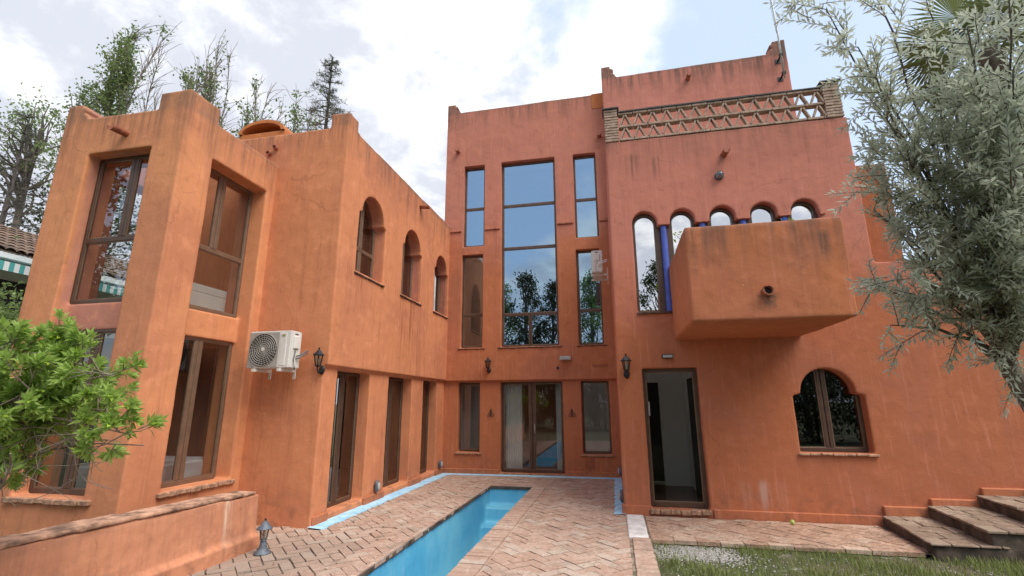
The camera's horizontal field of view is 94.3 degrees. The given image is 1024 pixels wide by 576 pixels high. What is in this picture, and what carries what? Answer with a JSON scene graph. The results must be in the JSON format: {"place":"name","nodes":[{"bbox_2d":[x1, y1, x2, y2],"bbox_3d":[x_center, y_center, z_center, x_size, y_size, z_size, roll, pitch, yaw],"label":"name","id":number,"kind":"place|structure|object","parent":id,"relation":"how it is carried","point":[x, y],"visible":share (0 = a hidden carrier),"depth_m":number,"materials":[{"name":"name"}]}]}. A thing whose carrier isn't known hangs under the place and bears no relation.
{"place":"outdoors","nodes":[
{"label":"outdoors","id":0,"kind":"place"},
{"bbox_2d":[187,475,632,575],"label":"paved deck","id":1,"kind":"structure","parent":0,"point":[528,546],"depth_m":6.04,"materials":[{"name":"beige brick"}]},
{"bbox_2d":[253,518,272,555],"bbox_3d":[-2.835,2.830,5.427,0.190,0.372,0.187,-3,-14,11],"label":"garden lantern","id":2,"kind":"object","parent":1,"relation":"on","point":[263,549],"visible":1,"depth_m":5.39,"materials":[{"name":"grey metal"}]},
{"bbox_2d":[307,473,448,529],"bbox_3d":[-2.124,3.867,8.907,0.240,0.048,5.250,-3,-14,11],"label":"blue strip","id":3,"kind":"object","parent":1,"relation":"on","point":[344,516],"visible":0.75,"depth_m":7.84,"materials":[{"name":"tile"}]},
{"bbox_2d":[445,473,616,478],"bbox_3d":[0.364,4.350,10.944,4.250,0.048,0.150,-3,-14,11],"label":"blue strip","id":4,"kind":"object","parent":1,"relation":"on","point":[531,476],"visible":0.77,"depth_m":10.90,"materials":[{"name":"tile"}]},
{"bbox_2d":[614,478,625,513],"bbox_3d":[1.993,3.841,8.865,0.192,0.048,3.550,-3,-14,11],"label":"blue strip","id":5,"kind":"object","parent":1,"relation":"on","point":[618,502],"visible":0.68,"depth_m":8.45,"materials":[{"name":"tile"}]},
{"bbox_2d":[0,0,1023,403],"label":"sky","id":6,"kind":"structure","parent":0,"point":[403,63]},
{"bbox_2d":[331,404,1023,575],"bbox_3d":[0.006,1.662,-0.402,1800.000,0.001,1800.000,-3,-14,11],"label":"ground","id":7,"kind":"structure","parent":0,"point":[914,560],"depth_m":5.12,"materials":[{"name":"green plant"}]},
{"bbox_2d":[0,236,25,350],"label":"hedge shrub","id":8,"kind":"object","parent":7,"relation":"on","point":[6,315],"visible":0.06,"depth_m":9.06,"materials":[{"name":"green plant"}]},
{"bbox_2d":[0,82,67,253],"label":"leafy tree","id":9,"kind":"object","parent":7,"relation":"on","point":[25,168],"visible":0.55,"depth_m":19.68,"materials":[{"name":"green plant"}]},
{"bbox_2d":[0,110,112,258],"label":"fir tree","id":10,"kind":"object","parent":7,"relation":"on","point":[7,204],"visible":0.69,"depth_m":16.95,"materials":[{"name":"green plant"}]},
{"bbox_2d":[0,224,128,349],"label":"neighbour house","id":11,"kind":"structure","parent":7,"relation":"on","point":[14,269],"depth_m":14.04,"materials":[{"name":"white paint"}]},
{"bbox_2d":[0,279,114,343],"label":"window","id":12,"kind":"structure","parent":11,"relation":"in","point":[21,286],"depth_m":13.29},
{"bbox_2d":[0,155,140,281],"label":"pine tree","id":13,"kind":"object","parent":7,"relation":"on","point":[114,232],"visible":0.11,"depth_m":21.05,"materials":[{"name":"green plant"}]},
{"bbox_2d":[0,308,169,505],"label":"green bush","id":14,"kind":"object","parent":7,"relation":"on","point":[43,397],"visible":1,"depth_m":2.89,"materials":[{"name":"green plant"}]},
{"bbox_2d":[17,15,183,200],"bbox_3d":[-11.151,-1.722,12.291,2.975,12.909,2.428,7,-16,-28],"label":"roof line tree","id":15,"kind":"object","parent":7,"relation":"on","point":[123,81],"visible":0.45,"depth_m":13.28,"materials":[{"name":"green plant"}]},
{"bbox_2d":[0,491,259,575],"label":"garden wall","id":16,"kind":"structure","parent":7,"relation":"on","point":[188,537],"depth_m":4.37,"materials":[{"name":"paint"}]},
{"bbox_2d":[142,29,254,137],"bbox_3d":[-8.837,-1.391,12.483,2.946,12.339,2.255,-3,-14,11],"label":"roof line tree","id":17,"kind":"object","parent":7,"relation":"on","point":[190,83],"visible":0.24,"depth_m":13.43,"materials":[{"name":"green plant"}]},
{"bbox_2d":[219,74,285,138],"bbox_3d":[-7.501,-0.865,12.587,1.915,11.357,2.271,10,-17,-36],"label":"roof line tree","id":18,"kind":"object","parent":7,"relation":"on","point":[247,119],"visible":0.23,"depth_m":13.68,"materials":[{"name":"green plant"}]},
{"bbox_2d":[276,84,354,132],"bbox_3d":[-6.252,-0.815,12.722,2.780,11.314,1.827,-3,-14,11],"label":"roof line tree","id":19,"kind":"object","parent":7,"relation":"on","point":[294,113],"visible":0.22,"depth_m":13.89,"materials":[{"name":"green plant"}]},
{"bbox_2d":[296,54,351,131],"bbox_3d":[-7.055,-1.646,16.795,2.964,15.051,2.821,6,-15,-23],"label":"fir tree","id":20,"kind":"object","parent":7,"relation":"on","point":[330,89],"visible":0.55,"depth_m":17.85,"materials":[{"name":"green plant"}]},
{"bbox_2d":[204,517,660,575],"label":"mortar bed","id":21,"kind":"object","parent":7,"relation":"on","point":[634,570],"visible":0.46,"depth_m":5.24,"materials":[{"name":"grey concrete"}]},
{"bbox_2d":[626,514,648,538],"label":"whitewashed slab","id":22,"kind":"structure","parent":21,"relation":"on","point":[636,525],"depth_m":6.44,"materials":[{"name":"white concrete"}]},
{"bbox_2d":[367,489,528,575],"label":"pool basin","id":23,"kind":"object","parent":7,"relation":"in","point":[444,548],"visible":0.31,"depth_m":7.45,"materials":[{"name":"paint"}]},
{"bbox_2d":[359,486,531,575],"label":"pool rim","id":24,"kind":"object","parent":23,"relation":"on","point":[394,554],"visible":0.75,"depth_m":6.95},
{"bbox_2d":[0,40,1023,536],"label":"house","id":25,"kind":"structure","parent":7,"relation":"on","point":[768,392],"depth_m":7.53,"materials":[{"name":"paint"}]},
{"bbox_2d":[0,329,115,505],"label":"window","id":26,"kind":"structure","parent":25,"relation":"in","point":[69,488],"depth_m":5.61,"materials":[{"name":"brown wood"}]},
{"bbox_2d":[70,154,149,304],"bbox_3d":[-5.247,-0.819,6.376,1.160,2.110,0.060,-3,-14,11],"label":"window","id":27,"kind":"structure","parent":25,"relation":"in","point":[123,235],"depth_m":6.41,"materials":[{"name":"brown metal"}]},
{"bbox_2d":[155,336,234,498],"bbox_3d":[-4.220,1.659,6.439,0.367,2.025,1.194,-3,-14,11],"label":"window","id":28,"kind":"structure","parent":25,"relation":"in","point":[197,346],"depth_m":6.46,"materials":[{"name":"brown wood"}]},
{"bbox_2d":[189,168,252,317],"bbox_3d":[-4.379,-0.673,7.036,0.060,2.130,1.120,-3,-14,11],"label":"window","id":29,"kind":"structure","parent":25,"relation":"in","point":[212,246],"depth_m":7.15,"materials":[{"name":"brown wood"}]},
{"bbox_2d":[246,330,308,379],"bbox_3d":[-3.398,0.979,6.904,0.761,0.670,0.370,-3,-14,11],"label":"air conditioner","id":30,"kind":"object","parent":25,"relation":"attached to","point":[277,350],"visible":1,"depth_m":6.78,"materials":[{"name":"white metal"}]},
{"bbox_2d":[313,347,324,374],"bbox_3d":[-2.816,1.061,6.934,0.176,0.391,0.196,-3,-14,11],"label":"wall lantern","id":31,"kind":"object","parent":25,"relation":"attached to","point":[318,353],"depth_m":6.91,"materials":[{"name":"black metal"}]},
{"bbox_2d":[327,371,359,507],"bbox_3d":[-2.814,2.388,7.657,0.060,2.080,1.070,-3,-14,11],"label":"french door","id":32,"kind":"structure","parent":25,"relation":"in","point":[333,501],"depth_m":7.75,"materials":[{"name":"brown wood"}]},
{"bbox_2d":[354,201,384,286],"bbox_3d":[-2.627,-0.876,8.546,0.311,1.559,1.054,-3,-14,11],"label":"window","id":33,"kind":"structure","parent":25,"relation":"in","point":[359,251],"depth_m":8.61,"materials":[{"name":"brown wood"}]},
{"bbox_2d":[374,480,379,491],"bbox_3d":[-2.330,3.447,8.259,0.077,0.200,0.116,-3,-14,11],"label":"oval light","id":34,"kind":"object","parent":25,"relation":"attached to","point":[377,486],"visible":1,"depth_m":8.22,"materials":[{"name":"grey metal"}]},
{"bbox_2d":[383,377,403,486],"bbox_3d":[-2.446,2.799,9.360,0.060,2.080,1.130,-3,-14,11],"label":"french door","id":35,"kind":"structure","parent":25,"relation":"in","point":[390,386],"depth_m":9.49,"materials":[{"name":"brown wood"}]},
{"bbox_2d":[400,235,421,305],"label":"window","id":36,"kind":"structure","parent":25,"relation":"in","point":[411,259],"depth_m":10.55,"materials":[{"name":"brown wood"}]},
{"bbox_2d":[420,381,429,473],"bbox_3d":[-2.117,3.166,10.883,0.060,2.080,0.910,-3,-14,11],"label":"french door","id":37,"kind":"structure","parent":25,"relation":"in","point":[423,470],"depth_m":11.24,"materials":[{"name":"brown wood"}]},
{"bbox_2d":[433,276,447,318],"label":"window","id":38,"kind":"structure","parent":25,"relation":"in","point":[438,278],"depth_m":12.32,"materials":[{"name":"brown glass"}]},
{"bbox_2d":[439,460,442,468],"bbox_3d":[-1.681,4.182,11.263,0.077,0.200,0.116,-3,-14,11],"label":"oval light","id":39,"kind":"object","parent":25,"relation":"attached to","point":[440,464],"visible":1,"depth_m":11.23,"materials":[{"name":"grey metal"}]},
{"bbox_2d":[454,383,481,454],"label":"window","id":40,"kind":"structure","parent":25,"relation":"in","point":[461,384],"depth_m":11.76,"materials":[{"name":"brown wood"}]},
{"bbox_2d":[458,255,484,349],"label":"window","id":41,"kind":"structure","parent":25,"relation":"in","point":[464,315],"depth_m":12.29,"materials":[{"name":"brown wood"}]},
{"bbox_2d":[464,167,484,246],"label":"window","id":42,"kind":"structure","parent":25,"relation":"in","point":[475,177],"depth_m":13.00,"materials":[{"name":"blue glass"}]},
{"bbox_2d":[484,357,490,372],"bbox_3d":[-0.587,1.886,11.656,0.176,0.391,0.196,-3,-14,11],"label":"wall lantern","id":43,"kind":"object","parent":25,"relation":"attached to","point":[488,360],"depth_m":11.62,"materials":[{"name":"black metal"}]},
{"bbox_2d":[498,160,561,348],"bbox_3d":[0.442,-0.991,12.316,1.604,5.105,0.217,-3,-14,11],"label":"window","id":44,"kind":"structure","parent":25,"relation":"in","point":[529,242],"depth_m":12.35,"materials":[{"name":"clear glass"}]},
{"bbox_2d":[499,381,565,475],"bbox_3d":[0.481,3.325,11.357,1.594,2.186,0.226,-3,-14,11],"label":"french door","id":45,"kind":"structure","parent":25,"relation":"in","point":[532,385],"depth_m":11.37,"materials":[{"name":"brown wood"}]},
{"bbox_2d":[559,356,570,359],"bbox_3d":[1.275,1.675,11.322,0.270,0.090,0.164,-3,-14,11],"label":"floodlight","id":46,"kind":"object","parent":25,"relation":"attached to","point":[565,357],"visible":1,"depth_m":11.24,"materials":[{"name":"metal"}]},
{"bbox_2d":[573,155,598,237],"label":"window","id":47,"kind":"structure","parent":25,"relation":"in","point":[584,167],"depth_m":12.40,"materials":[{"name":"blue glass"}]},
{"bbox_2d":[576,250,606,346],"bbox_3d":[1.922,0.220,11.689,0.724,2.445,0.187,-3,-14,11],"label":"window","id":48,"kind":"structure","parent":25,"relation":"in","point":[590,310],"depth_m":11.70,"materials":[{"name":"clear glass"}]},
{"bbox_2d":[581,381,614,456],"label":"window","id":49,"kind":"structure","parent":25,"relation":"in","point":[609,418],"depth_m":11.12,"materials":[{"name":"brown wood"}]},
{"bbox_2d":[591,250,608,284],"bbox_3d":[1.905,-0.430,10.371,0.360,0.620,0.801,-3,-14,11],"label":"air conditioner","id":50,"kind":"object","parent":25,"relation":"attached to","point":[597,262],"visible":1,"depth_m":10.11,"materials":[{"name":"white metal"}]},
{"bbox_2d":[618,489,623,502],"bbox_3d":[1.736,3.317,7.571,0.077,0.200,0.116,-3,-14,11],"label":"oval light","id":51,"kind":"object","parent":25,"relation":"attached to","point":[620,496],"visible":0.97,"depth_m":7.53,"materials":[{"name":"grey metal"}]},
{"bbox_2d":[620,354,631,378],"bbox_3d":[1.832,1.248,7.609,0.176,0.391,0.196,-3,-14,11],"label":"wall lantern","id":52,"kind":"object","parent":25,"relation":"attached to","point":[626,374],"depth_m":7.58,"materials":[{"name":"black metal"}]},
{"bbox_2d":[632,214,666,311],"bbox_3d":[2.356,-0.489,8.178,0.590,1.920,0.075,-3,-14,11],"label":"window","id":53,"kind":"structure","parent":25,"relation":"in","point":[649,271],"depth_m":8.15,"materials":[{"name":"clear glass"}]},
{"bbox_2d":[662,354,672,358],"bbox_3d":[2.473,1.090,7.562,0.170,0.065,0.094,-3,-14,11],"label":"floodlight","id":54,"kind":"object","parent":25,"relation":"attached to","point":[666,356],"visible":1,"depth_m":7.52,"materials":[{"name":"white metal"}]},
{"bbox_2d":[642,368,712,515],"bbox_3d":[2.520,2.327,7.370,0.880,2.175,0.234,-3,-14,11],"label":"door frame","id":55,"kind":"structure","parent":25,"relation":"in","point":[657,503],"depth_m":7.32,"materials":[{"name":"brown wood"}]},
{"bbox_2d":[666,211,698,262],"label":"window","id":56,"kind":"structure","parent":25,"relation":"in","point":[680,220],"depth_m":8.18,"materials":[{"name":"clear glass"}]},
{"bbox_2d":[686,377,702,497],"bbox_3d":[3.278,2.638,8.510,0.015,2.010,0.750,-3,-14,11],"label":"inner door","id":57,"kind":"structure","parent":25,"relation":"in","point":[689,381],"depth_m":8.53,"materials":[{"name":"black glass"}]},
{"bbox_2d":[714,171,723,179],"bbox_3d":[3.521,-1.924,8.052,0.150,0.150,0.115,-3,-14,11],"label":"bulkhead lamp","id":58,"kind":"object","parent":25,"relation":"attached to","point":[718,175],"visible":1,"depth_m":8.04,"materials":[{"name":"grey metal"}]},
{"bbox_2d":[705,208,739,225],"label":"window","id":59,"kind":"structure","parent":25,"relation":"in","point":[720,216],"depth_m":8.08,"materials":[{"name":"clear glass"}]},
{"bbox_2d":[746,205,780,223],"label":"window","id":60,"kind":"structure","parent":25,"relation":"in","point":[760,213],"depth_m":7.95,"materials":[{"name":"clear glass"}]},
{"bbox_2d":[770,0,785,81],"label":"antenna mast","id":61,"kind":"object","parent":25,"relation":"attached to","point":[783,72],"visible":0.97,"depth_m":11.57,"materials":[{"name":"metal"}]},
{"bbox_2d":[788,202,817,219],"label":"window","id":62,"kind":"structure","parent":25,"relation":"in","point":[799,210],"depth_m":7.83,"materials":[{"name":"clear glass"}]},
{"bbox_2d":[793,369,879,456],"bbox_3d":[4.696,1.797,7.053,1.034,1.311,0.276,-3,-14,11],"label":"window","id":63,"kind":"structure","parent":25,"relation":"in","point":[819,378],"depth_m":7.05,"materials":[{"name":"brown wood"}]},
{"bbox_2d":[633,537,659,575],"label":"brick edging","id":64,"kind":"object","parent":7,"relation":"on","point":[645,563],"visible":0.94,"depth_m":5.15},
{"bbox_2d":[763,0,1023,419],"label":"olive tree","id":65,"kind":"object","parent":7,"relation":"on","point":[985,215],"visible":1,"depth_m":2.43,"materials":[{"name":"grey plant"}]},
{"bbox_2d":[882,495,1023,565],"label":"garden steps","id":66,"kind":"structure","parent":7,"relation":"on","point":[992,527],"depth_m":5.57,"materials":[{"name":"brown brick"}]},
{"bbox_2d":[882,0,1023,183],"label":"fan palm","id":67,"kind":"object","parent":7,"relation":"on","point":[994,62],"visible":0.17,"depth_m":9.18,"materials":[{"name":"green plant"}]},
{"bbox_2d":[645,516,931,557],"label":"brick path","id":68,"kind":"structure","parent":0,"point":[806,537],"depth_m":6.03,"materials":[{"name":"beige brick"}]},
{"bbox_2d":[653,544,1004,575],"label":"gravel","id":69,"kind":"structure","parent":0,"point":[712,556],"depth_m":5.41,"materials":[{"name":"grey gravel"}]},
{"bbox_2d":[652,539,1023,575],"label":"grass","id":70,"kind":"structure","parent":0,"point":[924,572],"depth_m":5.00,"materials":[{"name":"green plant"}]}
]}

